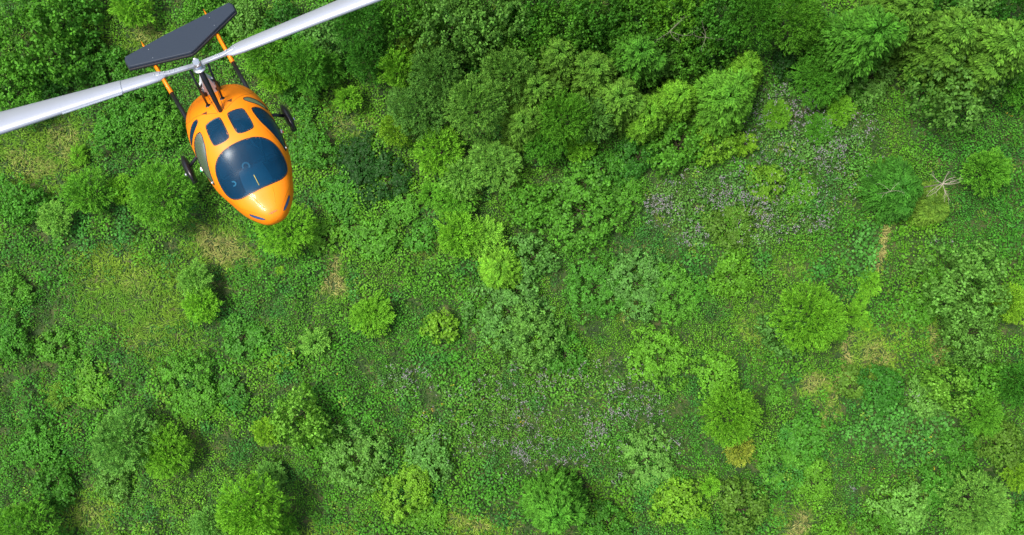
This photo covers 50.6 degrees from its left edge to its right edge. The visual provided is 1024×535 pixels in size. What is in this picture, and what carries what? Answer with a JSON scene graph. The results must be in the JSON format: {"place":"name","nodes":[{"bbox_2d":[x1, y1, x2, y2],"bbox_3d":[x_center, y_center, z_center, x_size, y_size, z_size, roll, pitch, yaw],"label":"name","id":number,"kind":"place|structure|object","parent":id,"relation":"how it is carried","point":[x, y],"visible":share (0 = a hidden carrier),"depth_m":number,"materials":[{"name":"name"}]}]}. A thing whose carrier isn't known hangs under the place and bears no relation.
{"place":"outdoors","nodes":[
{"label":"outdoors","id":0,"kind":"place"},
{"bbox_2d":[0,0,381,224],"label":"gyrocopter","id":1,"kind":"object","parent":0,"point":[238,143],"visible":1,"depth_m":17.69,"materials":[{"name":"orange paint"}]},
{"bbox_2d":[0,0,1023,534],"bbox_3d":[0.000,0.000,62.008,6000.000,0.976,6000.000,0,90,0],"label":"ground","id":2,"kind":"structure","parent":0,"point":[42,322],"depth_m":61.98,"materials":[{"name":"green plant"}]},
{"bbox_2d":[0,171,49,226],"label":"broadleaf shrub","id":3,"kind":"object","parent":2,"relation":"on","point":[18,211],"visible":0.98,"depth_m":61.00,"materials":[{"name":"green plant"}]},
{"bbox_2d":[0,494,61,534],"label":"tree","id":4,"kind":"object","parent":2,"relation":"on","point":[10,512],"visible":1,"depth_m":59.45,"materials":[{"name":"green plant"}]},
{"bbox_2d":[8,417,60,472],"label":"broadleaf shrub","id":5,"kind":"object","parent":2,"relation":"on","point":[43,441],"visible":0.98,"depth_m":61.46,"materials":[{"name":"green plant"}]},
{"bbox_2d":[0,0,86,87],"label":"broadleaf shrub","id":6,"kind":"object","parent":2,"relation":"on","point":[30,14],"visible":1,"depth_m":58.58,"materials":[{"name":"green plant"}]},
{"bbox_2d":[30,456,76,508],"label":"broadleaf shrub","id":7,"kind":"object","parent":2,"relation":"on","point":[39,487],"visible":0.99,"depth_m":61.22,"materials":[{"name":"green plant"}]},
{"bbox_2d":[32,324,77,368],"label":"broadleaf shrub","id":8,"kind":"object","parent":2,"relation":"on","point":[59,339],"visible":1,"depth_m":61.66,"materials":[{"name":"green plant"}]},
{"bbox_2d":[39,0,105,45],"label":"broadleaf shrub","id":9,"kind":"object","parent":2,"relation":"on","point":[78,10],"visible":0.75,"depth_m":60.09,"materials":[{"name":"green plant"}]},
{"bbox_2d":[51,37,111,86],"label":"broadleaf shrub","id":10,"kind":"object","parent":2,"relation":"on","point":[91,58],"visible":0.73,"depth_m":60.50,"materials":[{"name":"green plant"}]},
{"bbox_2d":[59,165,117,213],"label":"willow tree","id":11,"kind":"object","parent":2,"relation":"on","point":[77,196],"visible":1,"depth_m":59.99,"materials":[{"name":"green plant"}]},
{"bbox_2d":[66,354,116,409],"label":"broadleaf shrub","id":12,"kind":"object","parent":2,"relation":"on","point":[87,396],"visible":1,"depth_m":61.56,"materials":[{"name":"green plant"}]},
{"bbox_2d":[86,104,134,156],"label":"broadleaf shrub","id":13,"kind":"object","parent":2,"relation":"on","point":[115,122],"visible":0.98,"depth_m":61.00,"materials":[{"name":"green plant"}]},
{"bbox_2d":[89,405,160,477],"bbox_3d":[-21.288,9.533,59.792,4.281,4.332,3.771,-30,90,0],"label":"willow tree","id":14,"kind":"object","parent":2,"relation":"on","point":[107,425],"visible":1,"depth_m":58.75,"materials":[{"name":"green plant"}]},
{"bbox_2d":[128,100,184,150],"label":"broadleaf shrub","id":15,"kind":"object","parent":2,"relation":"on","point":[166,129],"visible":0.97,"depth_m":60.79,"materials":[{"name":"green plant"}]},
{"bbox_2d":[126,157,202,234],"bbox_3d":[-19.096,-3.994,59.915,3.981,4.411,4.201,21,90,0],"label":"willow tree","id":16,"kind":"object","parent":2,"relation":"on","point":[137,185],"visible":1,"depth_m":58.77,"materials":[{"name":"green plant"}]},
{"bbox_2d":[137,421,195,480],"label":"tree","id":17,"kind":"object","parent":2,"relation":"on","point":[154,466],"visible":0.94,"depth_m":59.50,"materials":[{"name":"green plant"}]},
{"bbox_2d":[156,346,221,419],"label":"broadleaf shrub","id":18,"kind":"object","parent":2,"relation":"on","point":[200,382],"visible":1,"depth_m":60.89,"materials":[{"name":"green plant"}]},
{"bbox_2d":[221,313,272,364],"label":"broadleaf shrub","id":19,"kind":"object","parent":2,"relation":"on","point":[253,330],"visible":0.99,"depth_m":61.52,"materials":[{"name":"green plant"}]},
{"bbox_2d":[213,471,295,534],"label":"willow tree","id":20,"kind":"object","parent":2,"relation":"on","point":[232,528],"visible":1,"depth_m":57.74,"materials":[{"name":"green plant"}]},
{"bbox_2d":[251,202,319,258],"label":"willow tree","id":21,"kind":"object","parent":2,"relation":"on","point":[269,235],"visible":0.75,"depth_m":59.18,"materials":[{"name":"green plant"}]},
{"bbox_2d":[268,383,333,448],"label":"broadleaf shrub","id":22,"kind":"object","parent":2,"relation":"on","point":[315,417],"visible":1,"depth_m":59.35,"materials":[{"name":"green plant"}]},
{"bbox_2d":[272,35,329,97],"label":"willow tree","id":23,"kind":"object","parent":2,"relation":"on","point":[302,53],"visible":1,"depth_m":58.42,"materials":[{"name":"green plant"}]},
{"bbox_2d":[285,113,338,169],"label":"broadleaf shrub","id":24,"kind":"object","parent":2,"relation":"on","point":[309,154],"visible":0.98,"depth_m":61.00,"materials":[{"name":"green plant"}]},
{"bbox_2d":[312,174,364,228],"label":"broadleaf shrub","id":25,"kind":"object","parent":2,"relation":"on","point":[339,206],"visible":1,"depth_m":61.12,"materials":[{"name":"green plant"}]},
{"bbox_2d":[318,419,394,496],"bbox_3d":[-8.842,10.684,60.858,4.208,1.846,3.857,23,90,0],"label":"broadleaf shrub","id":26,"kind":"object","parent":2,"relation":"on","point":[362,445],"visible":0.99,"depth_m":60.38,"materials":[{"name":"green plant"}]},
{"bbox_2d":[334,128,381,184],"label":"broadleaf shrub","id":27,"kind":"object","parent":2,"relation":"on","point":[351,163],"visible":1,"depth_m":61.23,"materials":[{"name":"green plant"}]},
{"bbox_2d":[330,1,388,58],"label":"tree","id":28,"kind":"object","parent":2,"relation":"on","point":[376,25],"visible":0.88,"depth_m":57.46,"materials":[{"name":"green plant"}]},
{"bbox_2d":[340,214,401,263],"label":"broadleaf shrub","id":29,"kind":"object","parent":2,"relation":"on","point":[379,244],"visible":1,"depth_m":61.08,"materials":[{"name":"green plant"}]},
{"bbox_2d":[348,289,395,338],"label":"willow tree","id":30,"kind":"object","parent":2,"relation":"on","point":[358,315],"visible":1,"depth_m":60.45,"materials":[{"name":"green plant"}]},
{"bbox_2d":[364,150,412,201],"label":"broadleaf shrub","id":31,"kind":"object","parent":2,"relation":"on","point":[396,177],"visible":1,"depth_m":61.35,"materials":[{"name":"green plant"}]},
{"bbox_2d":[372,462,433,525],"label":"broadleaf shrub","id":32,"kind":"object","parent":2,"relation":"on","point":[411,483],"visible":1,"depth_m":60.72,"materials":[{"name":"green plant"}]},
{"bbox_2d":[375,0,444,54],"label":"broadleaf shrub","id":33,"kind":"object","parent":2,"relation":"on","point":[388,26],"visible":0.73,"depth_m":57.77,"materials":[{"name":"green plant"}]},
{"bbox_2d":[383,81,448,141],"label":"willow tree","id":34,"kind":"object","parent":2,"relation":"on","point":[419,96],"visible":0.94,"depth_m":58.50,"materials":[{"name":"green plant"}]},
{"bbox_2d":[403,422,454,482],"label":"broadleaf shrub","id":35,"kind":"object","parent":2,"relation":"on","point":[416,451],"visible":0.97,"depth_m":61.05,"materials":[{"name":"green plant"}]},
{"bbox_2d":[406,43,465,104],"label":"willow tree","id":36,"kind":"object","parent":2,"relation":"on","point":[420,61],"visible":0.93,"depth_m":57.45,"materials":[{"name":"green plant"}]},
{"bbox_2d":[410,124,466,177],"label":"willow tree","id":37,"kind":"object","parent":2,"relation":"on","point":[444,142],"visible":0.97,"depth_m":59.36,"materials":[{"name":"green plant"}]},
{"bbox_2d":[408,0,497,65],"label":"broadleaf shrub","id":38,"kind":"object","parent":2,"relation":"on","point":[453,37],"visible":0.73,"depth_m":56.85,"materials":[{"name":"green plant"}]},
{"bbox_2d":[432,211,483,258],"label":"willow tree","id":39,"kind":"object","parent":2,"relation":"on","point":[446,246],"visible":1,"depth_m":59.97,"materials":[{"name":"green plant"}]},
{"bbox_2d":[438,153,485,201],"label":"willow tree","id":40,"kind":"object","parent":2,"relation":"on","point":[464,164],"visible":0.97,"depth_m":59.41,"materials":[{"name":"green plant"}]},
{"bbox_2d":[441,71,509,141],"bbox_3d":[-1.887,-8.628,58.735,3.564,6.970,3.646,39,90,0],"label":"willow tree","id":41,"kind":"object","parent":2,"relation":"on","point":[482,124],"visible":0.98,"depth_m":56.91,"materials":[{"name":"green plant"}]},
{"bbox_2d":[448,0,536,69],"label":"broadleaf shrub","id":42,"kind":"object","parent":2,"relation":"on","point":[503,10],"visible":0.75,"depth_m":56.56,"materials":[{"name":"green plant"}]},
{"bbox_2d":[465,137,522,192],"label":"willow tree","id":43,"kind":"object","parent":2,"relation":"on","point":[503,150],"visible":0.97,"depth_m":59.40,"materials":[{"name":"green plant"}]},
{"bbox_2d":[477,244,524,290],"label":"larch tree","id":44,"kind":"object","parent":2,"relation":"on","point":[501,268],"visible":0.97,"depth_m":60.10,"materials":[{"name":"green plant"}]},
{"bbox_2d":[460,275,555,353],"bbox_3d":[-0.249,2.551,61.359,5.063,1.606,4.668,-30,90,0],"label":"broadleaf shrub","id":45,"kind":"object","parent":2,"relation":"on","point":[509,299],"visible":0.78,"depth_m":60.93,"materials":[{"name":"green plant"}]},
{"bbox_2d":[477,45,539,105],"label":"willow tree","id":46,"kind":"object","parent":2,"relation":"on","point":[506,59],"visible":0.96,"depth_m":56.75,"materials":[{"name":"green plant"}]},
{"bbox_2d":[0,0,1023,534],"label":"undergrowth","id":47,"kind":"object","parent":2,"relation":"on","point":[532,404],"visible":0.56,"depth_m":61.67,"materials":[{"name":"green plant"}]},
{"bbox_2d":[381,83,952,488],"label":"purple flowers","id":48,"kind":"object","parent":47,"relation":"on","point":[712,200],"visible":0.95,"depth_m":61.02,"materials":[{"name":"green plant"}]},
{"bbox_2d":[498,102,545,155],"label":"larch tree","id":49,"kind":"object","parent":2,"relation":"on","point":[519,122],"visible":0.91,"depth_m":58.75,"materials":[{"name":"green plant"}]},
{"bbox_2d":[497,177,560,231],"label":"broadleaf shrub","id":50,"kind":"object","parent":2,"relation":"on","point":[529,217],"visible":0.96,"depth_m":60.33,"materials":[{"name":"green plant"}]},
{"bbox_2d":[494,299,567,372],"bbox_3d":[1.053,3.971,60.898,3.796,2.374,4.011,35,90,0],"label":"broadleaf shrub","id":51,"kind":"object","parent":2,"relation":"on","point":[522,356],"visible":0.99,"depth_m":60.25,"materials":[{"name":"green plant"}]},
{"bbox_2d":[507,232,560,281],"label":"broadleaf shrub","id":52,"kind":"object","parent":2,"relation":"on","point":[525,247],"visible":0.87,"depth_m":60.82,"materials":[{"name":"green plant"}]},
{"bbox_2d":[505,67,565,121],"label":"larch tree","id":53,"kind":"object","parent":2,"relation":"on","point":[545,84],"visible":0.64,"depth_m":57.77,"materials":[{"name":"green plant"}]},
{"bbox_2d":[519,464,589,534],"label":"larch tree","id":54,"kind":"object","parent":2,"relation":"on","point":[553,502],"visible":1,"depth_m":58.30,"materials":[{"name":"green plant"}]},
{"bbox_2d":[535,34,579,94],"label":"larch tree","id":55,"kind":"object","parent":2,"relation":"on","point":[556,62],"visible":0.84,"depth_m":57.67,"materials":[{"name":"green plant"}]},
{"bbox_2d":[519,0,597,61],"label":"broadleaf shrub","id":56,"kind":"object","parent":2,"relation":"on","point":[547,30],"visible":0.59,"depth_m":57.37,"materials":[{"name":"green plant"}]},
{"bbox_2d":[535,87,594,148],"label":"willow tree","id":57,"kind":"object","parent":2,"relation":"on","point":[570,100],"visible":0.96,"depth_m":57.40,"materials":[{"name":"green plant"}]},
{"bbox_2d":[525,159,630,255],"bbox_3d":[3.651,-3.178,60.956,5.599,2.064,5.088,-35,90,0],"label":"broadleaf shrub","id":58,"kind":"object","parent":2,"relation":"on","point":[569,196],"visible":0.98,"depth_m":60.39,"materials":[{"name":"green plant"}]},
{"bbox_2d":[565,49,619,103],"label":"larch tree","id":59,"kind":"object","parent":2,"relation":"on","point":[592,70],"visible":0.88,"depth_m":57.65,"materials":[{"name":"green plant"}]},
{"bbox_2d":[561,249,629,324],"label":"broadleaf shrub","id":60,"kind":"object","parent":2,"relation":"on","point":[596,306],"visible":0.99,"depth_m":60.87,"materials":[{"name":"green plant"}]},
{"bbox_2d":[564,0,640,53],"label":"broadleaf shrub","id":61,"kind":"object","parent":2,"relation":"on","point":[611,21],"visible":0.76,"depth_m":57.09,"materials":[{"name":"green plant"}]},
{"bbox_2d":[589,77,647,138],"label":"larch tree","id":62,"kind":"object","parent":2,"relation":"on","point":[622,99],"visible":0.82,"depth_m":57.60,"materials":[{"name":"green plant"}]},
{"bbox_2d":[602,0,668,63],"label":"broadleaf shrub","id":63,"kind":"object","parent":2,"relation":"on","point":[645,5],"visible":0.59,"depth_m":57.12,"materials":[{"name":"green plant"}]},
{"bbox_2d":[605,32,668,92],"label":"larch tree","id":64,"kind":"object","parent":2,"relation":"on","point":[639,67],"visible":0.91,"depth_m":57.28,"materials":[{"name":"green plant"}]},
{"bbox_2d":[599,247,675,324],"bbox_3d":[7.081,0.862,61.129,3.973,1.376,4.231,40,90,0],"label":"broadleaf shrub","id":65,"kind":"object","parent":2,"relation":"on","point":[644,293],"visible":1,"depth_m":60.74,"materials":[{"name":"green plant"}]},
{"bbox_2d":[624,93,667,144],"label":"larch tree","id":66,"kind":"object","parent":2,"relation":"on","point":[648,124],"visible":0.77,"depth_m":58.58,"materials":[{"name":"green plant"}]},
{"bbox_2d":[618,423,679,497],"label":"broadleaf shrub","id":67,"kind":"object","parent":2,"relation":"on","point":[641,442],"visible":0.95,"depth_m":61.04,"materials":[{"name":"green plant"}]},
{"bbox_2d":[622,323,692,394],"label":"broadleaf shrub","id":68,"kind":"object","parent":2,"relation":"on","point":[649,368],"visible":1,"depth_m":60.84,"materials":[{"name":"green plant"}]},
{"bbox_2d":[639,260,707,327],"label":"broadleaf shrub","id":69,"kind":"object","parent":2,"relation":"on","point":[682,278],"visible":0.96,"depth_m":60.81,"materials":[{"name":"green plant"}]},
{"bbox_2d":[649,78,699,126],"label":"larch tree","id":70,"kind":"object","parent":2,"relation":"on","point":[678,100],"visible":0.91,"depth_m":58.68,"materials":[{"name":"green plant"}]},
{"bbox_2d":[637,0,711,54],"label":"broadleaf shrub","id":71,"kind":"object","parent":2,"relation":"on","point":[684,22],"visible":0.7,"depth_m":57.34,"materials":[{"name":"green plant"}]},
{"bbox_2d":[646,118,707,176],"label":"broadleaf shrub","id":72,"kind":"object","parent":2,"relation":"on","point":[674,155],"visible":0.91,"depth_m":60.29,"materials":[{"name":"green plant"}]},
{"bbox_2d":[647,474,711,529],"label":"broadleaf shrub","id":73,"kind":"object","parent":2,"relation":"on","point":[674,489],"visible":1,"depth_m":60.62,"materials":[{"name":"green plant"}]},
{"bbox_2d":[660,23,730,83],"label":"broadleaf shrub","id":74,"kind":"object","parent":2,"relation":"on","point":[697,67],"visible":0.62,"depth_m":58.42,"materials":[{"name":"green plant"}]},
{"bbox_2d":[674,0,751,64],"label":"broadleaf shrub","id":75,"kind":"object","parent":2,"relation":"on","point":[730,34],"visible":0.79,"depth_m":57.10,"materials":[{"name":"green plant"}]},
{"bbox_2d":[690,350,740,408],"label":"broadleaf shrub","id":76,"kind":"object","parent":2,"relation":"on","point":[719,365],"visible":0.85,"depth_m":60.97,"materials":[{"name":"green plant"}]},
{"bbox_2d":[687,66,756,144],"bbox_3d":[11.574,-9.057,59.071,4.092,5.410,4.457,-3,90,0],"label":"larch tree","id":77,"kind":"object","parent":2,"relation":"on","point":[725,100],"visible":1,"depth_m":58.04,"materials":[{"name":"green plant"}]},
{"bbox_2d":[700,201,754,249],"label":"broadleaf shrub","id":78,"kind":"object","parent":2,"relation":"on","point":[729,234],"visible":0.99,"depth_m":61.11,"materials":[{"name":"green plant"}]},
{"bbox_2d":[697,381,763,448],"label":"willow tree","id":79,"kind":"object","parent":2,"relation":"on","point":[742,434],"visible":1,"depth_m":58.59,"materials":[{"name":"green plant"}]},
{"bbox_2d":[706,247,756,298],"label":"broadleaf shrub","id":80,"kind":"object","parent":2,"relation":"on","point":[739,282],"visible":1,"depth_m":60.94,"materials":[{"name":"green plant"}]},
{"bbox_2d":[716,475,769,534],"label":"broadleaf shrub","id":81,"kind":"object","parent":2,"relation":"on","point":[729,506],"visible":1,"depth_m":60.72,"materials":[{"name":"green plant"}]},
{"bbox_2d":[719,0,783,54],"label":"willow tree","id":82,"kind":"object","parent":2,"relation":"on","point":[759,6],"visible":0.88,"depth_m":56.72,"materials":[{"name":"green plant"}]},
{"bbox_2d":[756,440,807,491],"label":"broadleaf shrub","id":83,"kind":"object","parent":2,"relation":"on","point":[789,456],"visible":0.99,"depth_m":61.19,"materials":[{"name":"green plant"}]},
{"bbox_2d":[752,0,826,54],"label":"willow tree","id":84,"kind":"object","parent":2,"relation":"on","point":[802,9],"visible":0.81,"depth_m":56.86,"materials":[{"name":"green plant"}]},
{"bbox_2d":[765,278,849,355],"bbox_3d":[16.162,2.730,59.396,4.123,5.222,4.289,45,90,0],"label":"willow tree","id":85,"kind":"object","parent":2,"relation":"on","point":[828,327],"visible":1,"depth_m":58.03,"materials":[{"name":"green plant"}]},
{"bbox_2d":[777,410,839,471],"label":"broadleaf shrub","id":86,"kind":"object","parent":2,"relation":"on","point":[794,446],"visible":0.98,"depth_m":61.24,"materials":[{"name":"green plant"}]},
{"bbox_2d":[785,55,845,109],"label":"willow tree","id":87,"kind":"object","parent":2,"relation":"on","point":[822,78],"visible":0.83,"depth_m":59.43,"materials":[{"name":"green plant"}]},
{"bbox_2d":[794,3,908,95],"bbox_3d":[18.275,-11.880,57.807,4.801,8.912,4.709,-3,90,0],"label":"larch tree","id":88,"kind":"object","parent":2,"relation":"on","point":[864,42],"visible":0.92,"depth_m":56.08,"materials":[{"name":"green plant"}]},
{"bbox_2d":[856,362,905,420],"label":"broadleaf shrub","id":89,"kind":"object","parent":2,"relation":"on","point":[888,381],"visible":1,"depth_m":61.05,"materials":[{"name":"green plant"}]},
{"bbox_2d":[841,0,936,61],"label":"larch tree","id":90,"kind":"object","parent":2,"relation":"on","point":[915,15],"visible":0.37,"depth_m":56.21,"materials":[{"name":"green plant"}]},
{"bbox_2d":[854,155,924,224],"bbox_3d":[21.259,-4.403,60.317,3.716,3.880,3.977,-10,90,0],"label":"larch tree","id":91,"kind":"object","parent":2,"relation":"on","point":[897,203],"visible":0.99,"depth_m":59.74,"materials":[{"name":"green plant"}]},
{"bbox_2d":[866,480,933,534],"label":"broadleaf shrub","id":92,"kind":"object","parent":2,"relation":"on","point":[912,519],"visible":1,"depth_m":61.02,"materials":[{"name":"green plant"}]},
{"bbox_2d":[908,179,949,227],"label":"larch tree","id":93,"kind":"object","parent":2,"relation":"on","point":[934,207],"visible":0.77,"depth_m":60.75,"materials":[{"name":"green plant"}]},
{"bbox_2d":[881,6,981,92],"bbox_3d":[22.880,-12.077,58.158,4.203,7.798,4.502,11,90,0],"label":"larch tree","id":94,"kind":"object","parent":2,"relation":"on","point":[948,40],"visible":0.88,"depth_m":56.48,"materials":[{"name":"green plant"}]},
{"bbox_2d":[914,457,962,515],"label":"broadleaf shrub","id":95,"kind":"object","parent":2,"relation":"on","point":[933,497],"visible":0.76,"depth_m":61.02,"materials":[{"name":"green plant"}]},
{"bbox_2d":[919,362,972,416],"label":"broadleaf shrub","id":96,"kind":"object","parent":2,"relation":"on","point":[938,389],"visible":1,"depth_m":59.46,"materials":[{"name":"green plant"}]},
{"bbox_2d":[907,239,1012,326],"bbox_3d":[24.499,0.879,59.498,5.326,5.459,4.802,-7,90,0],"label":"broadleaf shrub","id":97,"kind":"object","parent":2,"relation":"on","point":[989,279],"visible":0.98,"depth_m":58.09,"materials":[{"name":"green plant"}]},
{"bbox_2d":[899,16,1021,136],"bbox_3d":[24.410,-10.399,58.979,4.958,6.065,6.585,41,90,0],"label":"broadleaf shrub","id":98,"kind":"object","parent":2,"relation":"on","point":[970,106],"visible":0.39,"depth_m":57.77,"materials":[{"name":"green plant"}]},
{"bbox_2d":[931,293,1002,367],"bbox_3d":[25.232,3.477,60.221,3.222,4.212,4.234,11,90,0],"label":"broadleaf shrub","id":99,"kind":"object","parent":2,"relation":"on","point":[952,329],"visible":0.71,"depth_m":59.34,"materials":[{"name":"green plant"}]},
{"bbox_2d":[933,466,1014,534],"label":"tree","id":100,"kind":"object","parent":2,"relation":"on","point":[997,498],"visible":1,"depth_m":58.82,"materials":[{"name":"green plant"}]},
{"bbox_2d":[927,17,1023,104],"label":"larch tree","id":101,"kind":"object","parent":2,"relation":"on","point":[1004,41],"visible":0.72,"depth_m":55.67,"materials":[{"name":"green plant"}]},
{"bbox_2d":[957,393,1003,437],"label":"tree","id":102,"kind":"object","parent":2,"relation":"on","point":[985,416],"visible":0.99,"depth_m":59.94,"materials":[{"name":"green plant"}]},
{"bbox_2d":[957,146,1013,198],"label":"willow tree","id":103,"kind":"object","parent":2,"relation":"on","point":[996,164],"visible":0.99,"depth_m":59.24,"materials":[{"name":"green plant"}]},
{"bbox_2d":[973,420,1023,479],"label":"broadleaf shrub","id":104,"kind":"object","parent":2,"relation":"on","point":[1007,435],"visible":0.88,"depth_m":60.49,"materials":[{"name":"green plant"}]},
{"bbox_2d":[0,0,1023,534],"bbox_3d":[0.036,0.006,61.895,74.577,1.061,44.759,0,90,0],"label":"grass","id":105,"kind":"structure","parent":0,"point":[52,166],"depth_m":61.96,"materials":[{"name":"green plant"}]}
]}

